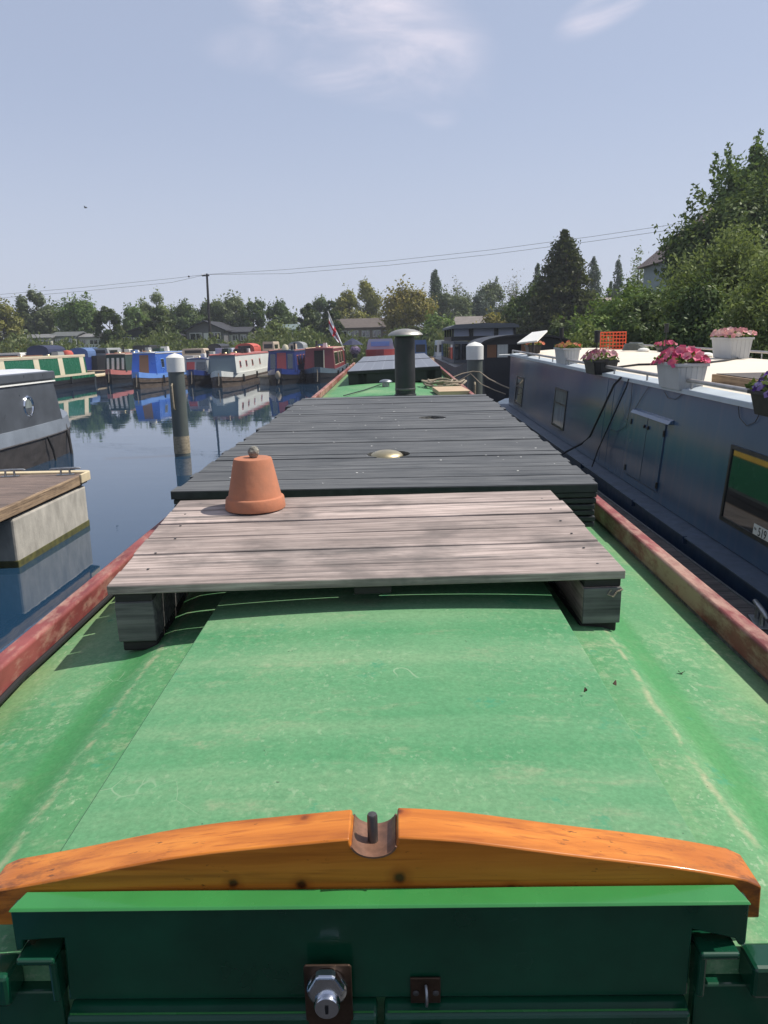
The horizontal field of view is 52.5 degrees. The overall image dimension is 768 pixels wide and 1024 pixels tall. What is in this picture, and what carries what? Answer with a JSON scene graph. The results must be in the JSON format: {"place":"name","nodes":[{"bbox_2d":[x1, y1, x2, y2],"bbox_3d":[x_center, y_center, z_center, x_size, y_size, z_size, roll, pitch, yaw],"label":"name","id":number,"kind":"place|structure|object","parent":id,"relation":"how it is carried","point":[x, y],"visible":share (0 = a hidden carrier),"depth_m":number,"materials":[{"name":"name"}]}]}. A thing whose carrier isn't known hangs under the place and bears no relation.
{"place":"outdoors","nodes":[
{"label":"outdoors","id":0,"kind":"place"},
{"bbox_2d":[0,380,327,652],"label":"water","id":1,"kind":"structure","parent":0,"point":[121,435],"depth_m":17.55,"materials":[{"name":"blue liquid"}]},
{"bbox_2d":[0,369,70,471],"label":"grey boat","id":2,"kind":"object","parent":1,"relation":"on","point":[33,415],"visible":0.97,"depth_m":16.98,"materials":[{"name":"paint"}]},
{"bbox_2d":[0,467,90,567],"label":"pontoon","id":3,"kind":"object","parent":1,"relation":"on","point":[41,512],"visible":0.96,"depth_m":9.94,"materials":[{"name":"concrete"}]},
{"bbox_2d":[26,345,64,355],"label":"cruiser","id":4,"kind":"object","parent":1,"relation":"on","point":[44,350],"visible":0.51,"depth_m":68.08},
{"bbox_2d":[0,352,94,389],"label":"narrowboat","id":5,"kind":"object","parent":1,"relation":"on","point":[70,371],"visible":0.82,"depth_m":49.20,"materials":[{"name":"green paint"}]},
{"bbox_2d":[69,347,97,369],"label":"cruiser","id":6,"kind":"object","parent":1,"relation":"on","point":[89,352],"visible":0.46,"depth_m":69.11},
{"bbox_2d":[91,348,121,369],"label":"cruiser","id":7,"kind":"object","parent":1,"relation":"on","point":[98,361],"visible":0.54,"depth_m":70.42,"materials":[{"name":"white plastic"}]},
{"bbox_2d":[105,347,142,383],"bbox_3d":[-18.929,-11.325,60.067,1.930,2.790,13.129,-1,12,1],"label":"narrowboat","id":8,"kind":"object","parent":1,"relation":"on","point":[118,367],"visible":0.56,"depth_m":55.28,"materials":[{"name":"green paint"}]},
{"bbox_2d":[132,345,187,388],"bbox_3d":[-14.776,-9.483,51.015,1.980,2.890,9.129,-1,12,1],"label":"narrowboat","id":9,"kind":"object","parent":1,"relation":"on","point":[149,368],"visible":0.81,"depth_m":48.29,"materials":[{"name":"blue paint"}]},
{"bbox_2d":[139,355,148,372],"bbox_3d":[-14.891,-9.148,48.292,0.600,1.150,0.255,-1,12,1],"label":"front door","id":10,"kind":"structure","parent":9,"relation":"in","point":[143,359],"depth_m":48.27,"materials":[{"name":"wood"}]},
{"bbox_2d":[166,353,190,456],"bbox_3d":[-4.700,-1.727,18.044,0.403,3.839,0.403,-8,14,-28],"label":"mooring piling","id":11,"kind":"object","parent":1,"relation":"in","point":[175,364],"visible":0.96,"depth_m":17.74,"materials":[{"name":"grey metal"}]},
{"bbox_2d":[182,348,210,365],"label":"cruiser","id":12,"kind":"object","parent":1,"relation":"on","point":[192,353],"visible":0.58,"depth_m":68.82,"materials":[{"name":"white plastic"}]},
{"bbox_2d":[185,351,211,385],"bbox_3d":[-12.028,-9.829,53.364,1.880,2.430,9.129,-1,12,1],"label":"narrowboat","id":13,"kind":"object","parent":1,"relation":"on","point":[196,369],"visible":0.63,"depth_m":50.32,"materials":[{"name":"blue paint"}]},
{"bbox_2d":[208,346,267,387],"bbox_3d":[-9.623,-10.081,53.693,2.130,2.670,16.129,-1,12,1],"label":"narrowboat","id":14,"kind":"object","parent":1,"relation":"on","point":[227,367],"visible":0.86,"depth_m":47.77,"materials":[{"name":"paint"}]},
{"bbox_2d":[210,357,233,371],"bbox_3d":[-9.794,-8.911,47.063,1.440,0.840,0.229,-1,12,1],"label":"front window","id":15,"kind":"structure","parent":14,"relation":"in","point":[226,364],"depth_m":47.04,"materials":[{"name":"glass"}]},
{"bbox_2d":[235,343,260,351],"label":"cruiser","id":16,"kind":"object","parent":1,"relation":"on","point":[253,347],"visible":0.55,"depth_m":69.70,"materials":[{"name":"red fabric"}]},
{"bbox_2d":[262,341,279,350],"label":"cruiser","id":17,"kind":"object","parent":1,"relation":"on","point":[273,345],"visible":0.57,"depth_m":70.66,"materials":[{"name":"white plastic"}]},
{"bbox_2d":[267,343,304,384],"bbox_3d":[-6.247,-10.277,53.849,2.180,2.830,14.129,-1,12,1],"label":"narrowboat","id":18,"kind":"object","parent":1,"relation":"on","point":[289,364],"visible":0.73,"depth_m":48.58,"materials":[{"name":"paint"}]},
{"bbox_2d":[277,353,285,368],"bbox_3d":[-6.397,-9.383,48.587,0.600,1.090,0.253,-1,12,1],"label":"front door","id":19,"kind":"structure","parent":18,"relation":"in","point":[281,357],"depth_m":48.57,"materials":[{"name":"wood"}]},
{"bbox_2d":[304,341,348,383],"bbox_3d":[-3.971,-10.661,55.164,2.330,2.910,15.129,-1,12,1],"label":"narrowboat","id":20,"kind":"object","parent":1,"relation":"on","point":[325,363],"visible":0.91,"depth_m":49.60,"materials":[{"name":"paint"}]},
{"bbox_2d":[314,350,323,367],"bbox_3d":[-4.156,-9.716,49.608,0.580,1.140,0.254,-1,12,1],"label":"front door","id":21,"kind":"structure","parent":20,"relation":"in","point":[318,354],"depth_m":49.59,"materials":[{"name":"black wood"}]},
{"bbox_2d":[365,339,394,356],"bbox_3d":[-0.237,-11.982,60.652,2.257,2.961,6.000,-1,12,1],"label":"cruiser","id":22,"kind":"object","parent":1,"relation":"on","point":[379,347],"visible":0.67,"depth_m":58.65,"materials":[{"name":"red paint"}]},
{"bbox_2d":[0,329,767,1023],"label":"narrowboat","id":23,"kind":"object","parent":1,"relation":"on","point":[472,803],"visible":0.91,"depth_m":1.11,"materials":[{"name":"green paint"}]},
{"bbox_2d":[0,594,113,704],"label":"handrail","id":24,"kind":"object","parent":23,"relation":"on","point":[10,689],"visible":0.8,"depth_m":1.92,"materials":[{"name":"metal"}]},
{"bbox_2d":[68,997,377,1023],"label":"rear door","id":25,"kind":"structure","parent":23,"relation":"in","point":[365,1009],"depth_m":0.91,"materials":[{"name":"green paint"}]},
{"bbox_2d":[306,969,347,1018],"bbox_3d":[-0.065,0.540,0.874,0.047,0.050,0.024,-1,13,1],"label":"padlock","id":26,"kind":"object","parent":23,"relation":"attached to","point":[327,989],"visible":1,"depth_m":0.87,"materials":[{"name":"metal"}]},
{"bbox_2d":[107,490,625,649],"bbox_3d":[-0.044,0.134,2.206,1.229,0.174,0.759,-2,16,-1],"label":"pallet","id":27,"kind":"object","parent":23,"relation":"on","point":[371,544],"visible":0.98,"depth_m":2.02,"materials":[{"name":"wood"}]},
{"bbox_2d":[225,455,285,513],"bbox_3d":[-0.403,-0.091,2.416,0.187,0.158,0.187,-1,13,1],"label":"flower pot","id":28,"kind":"object","parent":27,"relation":"on","point":[254,487],"visible":0.97,"depth_m":2.35,"materials":[{"name":"ceramic"}]},
{"bbox_2d":[170,394,597,526],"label":"deck platform","id":29,"kind":"structure","parent":23,"relation":"on","point":[327,447],"depth_m":3.57,"materials":[{"name":"grey paint"}]},
{"bbox_2d":[358,353,429,361],"bbox_3d":[0.206,-2.890,15.037,1.305,0.201,2.620,-3,13,1],"label":"solar panel","id":30,"kind":"object","parent":23,"relation":"on","point":[389,357],"visible":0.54,"depth_m":14.66,"materials":[{"name":"blue glass"}]},
{"bbox_2d":[347,358,441,384],"bbox_3d":[0.165,-2.207,12.142,1.305,0.201,2.870,-3,13,1],"label":"solar panel","id":31,"kind":"object","parent":23,"relation":"on","point":[376,372],"visible":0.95,"depth_m":10.78,"materials":[{"name":"black glass"}]},
{"bbox_2d":[421,378,466,386],"bbox_3d":[0.759,-1.655,9.947,0.580,0.103,0.840,3,13,18],"label":"rope coil","id":32,"kind":"object","parent":23,"relation":"on","point":[440,382],"visible":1,"depth_m":9.70,"materials":[{"name":"beige fabric"}]},
{"bbox_2d":[432,386,469,394],"bbox_3d":[0.763,-1.388,8.912,0.350,0.050,0.720,-2,13,-2],"label":"board","id":33,"kind":"object","parent":23,"relation":"on","point":[452,390],"visible":0.8,"depth_m":8.66,"materials":[{"name":"brown wood"}]},
{"bbox_2d":[384,995,689,1023],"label":"rear door","id":34,"kind":"structure","parent":23,"relation":"in","point":[560,1009],"depth_m":0.90,"materials":[{"name":"green paint"}]},
{"bbox_2d":[415,340,426,354],"bbox_3d":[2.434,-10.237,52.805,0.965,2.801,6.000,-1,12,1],"label":"cruiser","id":35,"kind":"object","parent":1,"relation":"on","point":[420,346],"visible":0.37,"depth_m":50.86,"materials":[{"name":"blue glass"}]},
{"bbox_2d":[466,342,483,393],"bbox_3d":[2.208,-2.138,18.955,0.412,3.933,0.412,-11,16,-37],"label":"mooring piling","id":36,"kind":"object","parent":1,"relation":"in","point":[474,354],"visible":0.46,"depth_m":18.51,"materials":[{"name":"grey metal"}]},
{"bbox_2d":[434,323,570,401],"bbox_3d":[4.248,-5.772,30.911,3.730,3.400,19.030,-1,12,1],"label":"black barge","id":37,"kind":"object","parent":1,"relation":"on","point":[498,341],"visible":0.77,"depth_m":24.41,"materials":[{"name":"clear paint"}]},
{"bbox_2d":[473,328,493,335],"bbox_3d":[3.990,-7.205,31.167,0.820,0.290,0.020,-1,12,1],"label":"wheelhouse window","id":38,"kind":"structure","parent":37,"relation":"in","point":[481,331],"depth_m":31.16,"materials":[{"name":"grey glass"}]},
{"bbox_2d":[498,344,767,613],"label":"wide blue boat","id":39,"kind":"object","parent":1,"relation":"on","point":[684,471],"visible":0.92,"depth_m":7.24,"materials":[{"name":"paint"}]},
{"bbox_2d":[517,330,546,355],"bbox_3d":[3.020,-3.393,15.617,0.432,0.493,0.857,6,14,31],"label":"tilted panel","id":40,"kind":"object","parent":39,"relation":"on","point":[533,337],"visible":0.87,"depth_m":15.54,"materials":[{"name":"white paint"}]},
{"bbox_2d":[524,341,544,353],"bbox_3d":[3.166,-3.516,16.493,0.414,0.337,0.548,-1,13,1],"label":"flower box","id":41,"kind":"object","parent":39,"relation":"on","point":[537,347],"visible":0.57,"depth_m":16.30,"materials":[{"name":"black plastic"}]},
{"bbox_2d":[554,340,582,364],"bbox_3d":[2.865,-2.508,12.219,0.345,0.381,0.819,-1,13,1],"label":"flower box","id":42,"kind":"object","parent":39,"relation":"on","point":[568,349],"visible":0.89,"depth_m":11.91,"materials":[{"name":"grey plastic"}]},
{"bbox_2d":[562,377,621,454],"bbox_3d":[2.256,-1.055,8.857,0.665,0.929,1.867,7,15,33],"label":"power cable","id":43,"kind":"object","parent":39,"relation":"hanging from","point":[603,407],"visible":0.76,"depth_m":9.42,"materials":[{"name":"black rubber"}]},
{"bbox_2d":[580,348,619,374],"bbox_3d":[2.767,-1.931,9.946,0.451,0.321,0.626,-1,13,1],"label":"flower box","id":44,"kind":"object","parent":39,"relation":"on","point":[596,363],"visible":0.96,"depth_m":9.72,"materials":[{"name":"black plastic"}]},
{"bbox_2d":[600,331,626,349],"bbox_3d":[4.748,-3.556,16.136,0.519,0.353,0.300,2,14,15],"label":"crate","id":45,"kind":"object","parent":39,"relation":"on","point":[613,338],"visible":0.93,"depth_m":16.00,"materials":[{"name":"orange plastic"}]},
{"bbox_2d":[653,340,677,351],"bbox_3d":[5.159,-3.052,14.274,0.350,0.223,0.494,-1,13,1],"label":"flower box","id":46,"kind":"object","parent":39,"relation":"on","point":[660,346],"visible":0.82,"depth_m":14.13,"materials":[{"name":"pink plastic"}]},
{"bbox_2d":[650,345,710,390],"bbox_3d":[2.775,-1.357,7.263,0.394,0.402,0.734,-1,13,1],"label":"flower box","id":47,"kind":"object","parent":39,"relation":"on","point":[678,366],"visible":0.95,"depth_m":7.03,"materials":[{"name":"grey plastic"}]},
{"bbox_2d":[709,326,756,358],"bbox_3d":[4.837,-2.360,10.818,0.450,0.432,0.817,-1,13,1],"label":"flower box","id":48,"kind":"object","parent":39,"relation":"on","point":[729,342],"visible":0.98,"depth_m":10.55,"materials":[{"name":"grey plastic"}]},
{"bbox_2d":[744,371,767,416],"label":"flower box","id":49,"kind":"object","parent":39,"relation":"on","point":[758,390],"visible":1,"depth_m":5.16,"materials":[{"name":"black plastic"}]},
{"bbox_2d":[597,490,767,634],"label":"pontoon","id":50,"kind":"object","parent":1,"relation":"on","point":[756,614],"visible":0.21,"depth_m":5.57,"materials":[{"name":"wood"}]},
{"bbox_2d":[174,347,429,365],"bbox_3d":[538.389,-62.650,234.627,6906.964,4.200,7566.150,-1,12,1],"label":"ground","id":51,"kind":"structure","parent":0,"point":[347,361],"depth_m":76.53,"materials":[{"name":"green plant"}]},
{"bbox_2d":[0,298,24,343],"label":"tree","id":52,"kind":"object","parent":51,"relation":"on","point":[10,324],"visible":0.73,"depth_m":97.14,"materials":[{"name":"green plant"}]},
{"bbox_2d":[10,284,59,334],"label":"tree","id":53,"kind":"object","parent":51,"relation":"on","point":[40,320],"visible":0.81,"depth_m":100.63,"materials":[{"name":"green plant"}]},
{"bbox_2d":[25,334,55,344],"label":"lodge","id":54,"kind":"structure","parent":51,"relation":"on","point":[47,337],"depth_m":94.50,"materials":[{"name":"grey wood"}]},
{"bbox_2d":[51,331,85,347],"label":"lodge","id":55,"kind":"structure","parent":51,"relation":"on","point":[59,336],"depth_m":95.55,"materials":[{"name":"grey wood"}]},
{"bbox_2d":[50,291,96,333],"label":"tree","id":56,"kind":"object","parent":51,"relation":"on","point":[74,316],"visible":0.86,"depth_m":98.19,"materials":[{"name":"green plant"}]},
{"bbox_2d":[76,333,100,347],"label":"lodge","id":57,"kind":"structure","parent":51,"relation":"on","point":[89,338],"depth_m":96.18,"materials":[{"name":"grey wood"}]},
{"bbox_2d":[91,306,124,345],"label":"tree","id":58,"kind":"object","parent":51,"relation":"on","point":[109,315],"visible":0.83,"depth_m":89.13,"materials":[{"name":"green plant"}]},
{"bbox_2d":[121,301,149,330],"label":"tree","id":59,"kind":"object","parent":51,"relation":"on","point":[134,317],"visible":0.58,"depth_m":104.57,"materials":[{"name":"green plant"}]},
{"bbox_2d":[123,326,186,347],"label":"lodge","id":60,"kind":"structure","parent":51,"relation":"on","point":[135,332],"depth_m":94.02,"materials":[{"name":"wood"}]},
{"bbox_2d":[137,288,173,324],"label":"tree","id":61,"kind":"object","parent":51,"relation":"on","point":[145,307],"visible":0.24,"depth_m":108.23,"materials":[{"name":"green plant"}]},
{"bbox_2d":[139,307,179,343],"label":"tree","id":62,"kind":"object","parent":51,"relation":"on","point":[155,313],"visible":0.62,"depth_m":88.04,"materials":[{"name":"green plant"}]},
{"bbox_2d":[167,298,203,342],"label":"tree","id":63,"kind":"object","parent":51,"relation":"on","point":[184,315],"visible":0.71,"depth_m":102.54,"materials":[{"name":"green plant"}]},
{"bbox_2d":[182,320,231,344],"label":"lodge","id":64,"kind":"structure","parent":51,"relation":"on","point":[197,330],"depth_m":93.85,"materials":[{"name":"grey wood"}]},
{"bbox_2d":[202,273,211,337],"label":"utility pole","id":65,"kind":"object","parent":51,"relation":"on","point":[208,308],"visible":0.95,"depth_m":85.34,"materials":[{"name":"brown wood"}]},
{"bbox_2d":[5,229,674,297],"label":"overhead wire","id":66,"kind":"object","parent":65,"relation":"attached to","point":[360,267],"visible":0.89,"depth_m":78.75,"materials":[{"name":"black metal"}]},
{"bbox_2d":[0,223,680,294],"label":"overhead wire","id":67,"kind":"object","parent":65,"relation":"attached to","point":[358,263],"visible":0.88,"depth_m":78.98,"materials":[{"name":"black metal"}]},
{"bbox_2d":[0,320,455,363],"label":"hedge","id":68,"kind":"object","parent":51,"relation":"on","point":[287,339],"visible":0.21,"depth_m":78.79,"materials":[{"name":"green plant"}]},
{"bbox_2d":[202,290,254,326],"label":"tree","id":69,"kind":"object","parent":51,"relation":"on","point":[228,311],"visible":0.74,"depth_m":103.68,"materials":[{"name":"green plant"}]},
{"bbox_2d":[228,327,257,344],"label":"lodge","id":70,"kind":"structure","parent":51,"relation":"on","point":[240,334],"depth_m":96.87,"materials":[{"name":"grey wood"}]},
{"bbox_2d":[234,297,266,337],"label":"tree","id":71,"kind":"object","parent":51,"relation":"on","point":[257,313],"visible":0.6,"depth_m":102.27,"materials":[{"name":"green plant"}]},
{"bbox_2d":[260,315,289,340],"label":"bush","id":72,"kind":"object","parent":51,"relation":"on","point":[274,327],"visible":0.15,"depth_m":81.38,"materials":[{"name":"green plant"}]},
{"bbox_2d":[265,296,300,324],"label":"tree","id":73,"kind":"object","parent":51,"relation":"on","point":[279,309],"visible":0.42,"depth_m":103.83,"materials":[{"name":"green plant"}]},
{"bbox_2d":[297,303,319,332],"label":"tree","id":74,"kind":"object","parent":51,"relation":"on","point":[307,313],"visible":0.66,"depth_m":90.86,"materials":[{"name":"green plant"}]},
{"bbox_2d":[311,294,328,328],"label":"tree","id":75,"kind":"object","parent":51,"relation":"on","point":[320,304],"visible":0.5,"depth_m":115.55,"materials":[{"name":"green plant"}]},
{"bbox_2d":[319,300,344,343],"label":"conifer","id":76,"kind":"object","parent":51,"relation":"on","point":[338,325],"visible":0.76,"depth_m":91.82,"materials":[{"name":"green plant"}]},
{"bbox_2d":[325,283,371,330],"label":"tree","id":77,"kind":"object","parent":51,"relation":"on","point":[346,302],"visible":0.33,"depth_m":103.75,"materials":[{"name":"green plant"}]},
{"bbox_2d":[337,318,387,342],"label":"lodge","id":78,"kind":"structure","parent":51,"relation":"on","point":[369,328],"depth_m":97.53,"materials":[{"name":"brown wood"}]},
{"bbox_2d":[353,276,382,317],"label":"tree","id":79,"kind":"object","parent":51,"relation":"on","point":[371,298],"visible":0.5,"depth_m":110.90,"materials":[{"name":"green plant"}]},
{"bbox_2d":[376,274,440,334],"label":"tree","id":80,"kind":"object","parent":51,"relation":"on","point":[404,309],"visible":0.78,"depth_m":93.71,"materials":[{"name":"green plant"}]},
{"bbox_2d":[414,323,437,355],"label":"bush","id":81,"kind":"object","parent":51,"relation":"on","point":[426,333],"visible":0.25,"depth_m":76.84,"materials":[{"name":"green plant"}]},
{"bbox_2d":[428,269,442,316],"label":"poplar","id":82,"kind":"object","parent":51,"relation":"on","point":[435,282],"visible":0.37,"depth_m":114.96,"materials":[{"name":"green plant"}]},
{"bbox_2d":[420,308,458,336],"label":"bush","id":83,"kind":"object","parent":51,"relation":"on","point":[432,319],"visible":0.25,"depth_m":82.49,"materials":[{"name":"green plant"}]},
{"bbox_2d":[428,284,475,320],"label":"tree","id":84,"kind":"object","parent":51,"relation":"on","point":[459,303],"visible":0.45,"depth_m":107.27,"materials":[{"name":"green plant"}]},
{"bbox_2d":[453,316,504,336],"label":"lodge","id":85,"kind":"structure","parent":51,"relation":"on","point":[466,320],"depth_m":95.26,"materials":[{"name":"grey glass"}]},
{"bbox_2d":[470,288,495,315],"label":"tree","id":86,"kind":"object","parent":51,"relation":"on","point":[480,306],"visible":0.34,"depth_m":110.98,"materials":[{"name":"green plant"}]},
{"bbox_2d":[468,305,506,341],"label":"bush","id":87,"kind":"object","parent":51,"relation":"on","point":[492,317],"visible":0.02,"depth_m":75.13,"materials":[{"name":"green plant"}]},
{"bbox_2d":[472,276,513,315],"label":"tree","id":88,"kind":"object","parent":51,"relation":"on","point":[493,291],"visible":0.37,"depth_m":118.54,"materials":[{"name":"green plant"}]},
{"bbox_2d":[495,275,543,333],"bbox_3d":[12.241,-16.411,63.857,6.358,5.871,4.329,-1,12,1],"label":"tree","id":89,"kind":"object","parent":51,"relation":"on","point":[514,312],"visible":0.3,"depth_m":63.16,"materials":[{"name":"green plant"}]},
{"bbox_2d":[515,229,607,334],"bbox_3d":[13.791,-16.982,59.317,8.877,8.870,6.109,-1,12,1],"label":"spruce","id":90,"kind":"object","parent":51,"relation":"on","point":[561,292],"visible":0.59,"depth_m":58.58,"materials":[{"name":"green plant"}]},
{"bbox_2d":[547,313,582,337],"bbox_3d":[8.950,-8.134,36.958,3.334,2.604,2.894,-1,12,1],"label":"bush","id":91,"kind":"object","parent":51,"relation":"on","point":[554,330],"visible":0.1,"depth_m":36.65,"materials":[{"name":"green plant"}]},
{"bbox_2d":[564,318,617,347],"bbox_3d":[7.668,-6.143,29.290,2.536,2.268,2.229,-1,12,1],"label":"bush","id":92,"kind":"object","parent":51,"relation":"on","point":[584,340],"visible":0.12,"depth_m":28.77,"materials":[{"name":"green plant"}]},
{"bbox_2d":[586,256,603,297],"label":"poplar","id":93,"kind":"object","parent":51,"relation":"on","point":[594,273],"visible":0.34,"depth_m":112.42,"materials":[{"name":"green plant"}]},
{"bbox_2d":[559,287,632,344],"bbox_3d":[9.393,-7.450,31.934,4.902,3.410,4.097,-1,12,1],"label":"bush","id":94,"kind":"object","parent":51,"relation":"on","point":[602,319],"visible":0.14,"depth_m":31.57,"materials":[{"name":"green plant"}]},
{"bbox_2d":[612,255,623,297],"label":"poplar","id":95,"kind":"object","parent":51,"relation":"on","point":[618,279],"visible":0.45,"depth_m":118.25,"materials":[{"name":"green plant"}]},
{"bbox_2d":[617,245,643,295],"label":"tree","id":96,"kind":"object","parent":51,"relation":"on","point":[640,281],"visible":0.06,"depth_m":66.67,"materials":[{"name":"green plant"}]},
{"bbox_2d":[585,268,679,314],"bbox_3d":[13.333,-9.755,38.520,6.386,4.584,5.578,-1,12,1],"label":"tree","id":97,"kind":"object","parent":51,"relation":"on","point":[632,287],"visible":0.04,"depth_m":38.52,"materials":[{"name":"green plant"}]},
{"bbox_2d":[601,280,669,350],"bbox_3d":[8.931,-6.123,26.408,3.268,3.409,3.210,-10,15,-35],"label":"bush","id":98,"kind":"object","parent":51,"relation":"on","point":[628,319],"visible":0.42,"depth_m":25.76,"materials":[{"name":"green plant"}]},
{"bbox_2d":[637,209,710,292],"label":"house","id":99,"kind":"structure","parent":51,"relation":"on","point":[647,266],"depth_m":55.15,"materials":[{"name":"grey tile"}]},
{"bbox_2d":[645,262,743,353],"bbox_3d":[8.572,-4.934,21.246,3.720,3.522,3.376,-1,12,1],"label":"bush","id":100,"kind":"object","parent":51,"relation":"on","point":[688,316],"visible":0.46,"depth_m":20.63,"materials":[{"name":"green plant"}]},
{"bbox_2d":[639,199,767,334],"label":"bush","id":101,"kind":"object","parent":51,"relation":"on","point":[729,266],"visible":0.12,"depth_m":22.17,"materials":[{"name":"green plant"}]},
{"bbox_2d":[652,157,767,289],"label":"tree","id":102,"kind":"object","parent":51,"relation":"on","point":[756,205],"visible":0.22,"depth_m":33.34,"materials":[{"name":"green plant"}]},
{"bbox_2d":[704,239,767,359],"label":"bush","id":103,"kind":"object","parent":51,"relation":"on","point":[748,312],"visible":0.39,"depth_m":16.93,"materials":[{"name":"green plant"}]},
{"bbox_2d":[707,128,767,210],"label":"tree","id":104,"kind":"object","parent":51,"relation":"on","point":[757,152],"visible":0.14,"depth_m":40.42,"materials":[{"name":"green plant"}]},
{"bbox_2d":[0,0,767,334],"label":"sky","id":105,"kind":"structure","parent":0,"point":[194,137],"materials":[{"name":"blue"}]},
{"bbox_2d":[622,342,644,350],"bbox_3d":[4.735,-3.130,14.732,0.432,0.166,0.443,-1,13,1],"label":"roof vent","id":106,"kind":"object","parent":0,"point":[635,346],"visible":0.87,"depth_m":14.57,"materials":[{"name":"grey plastic"}]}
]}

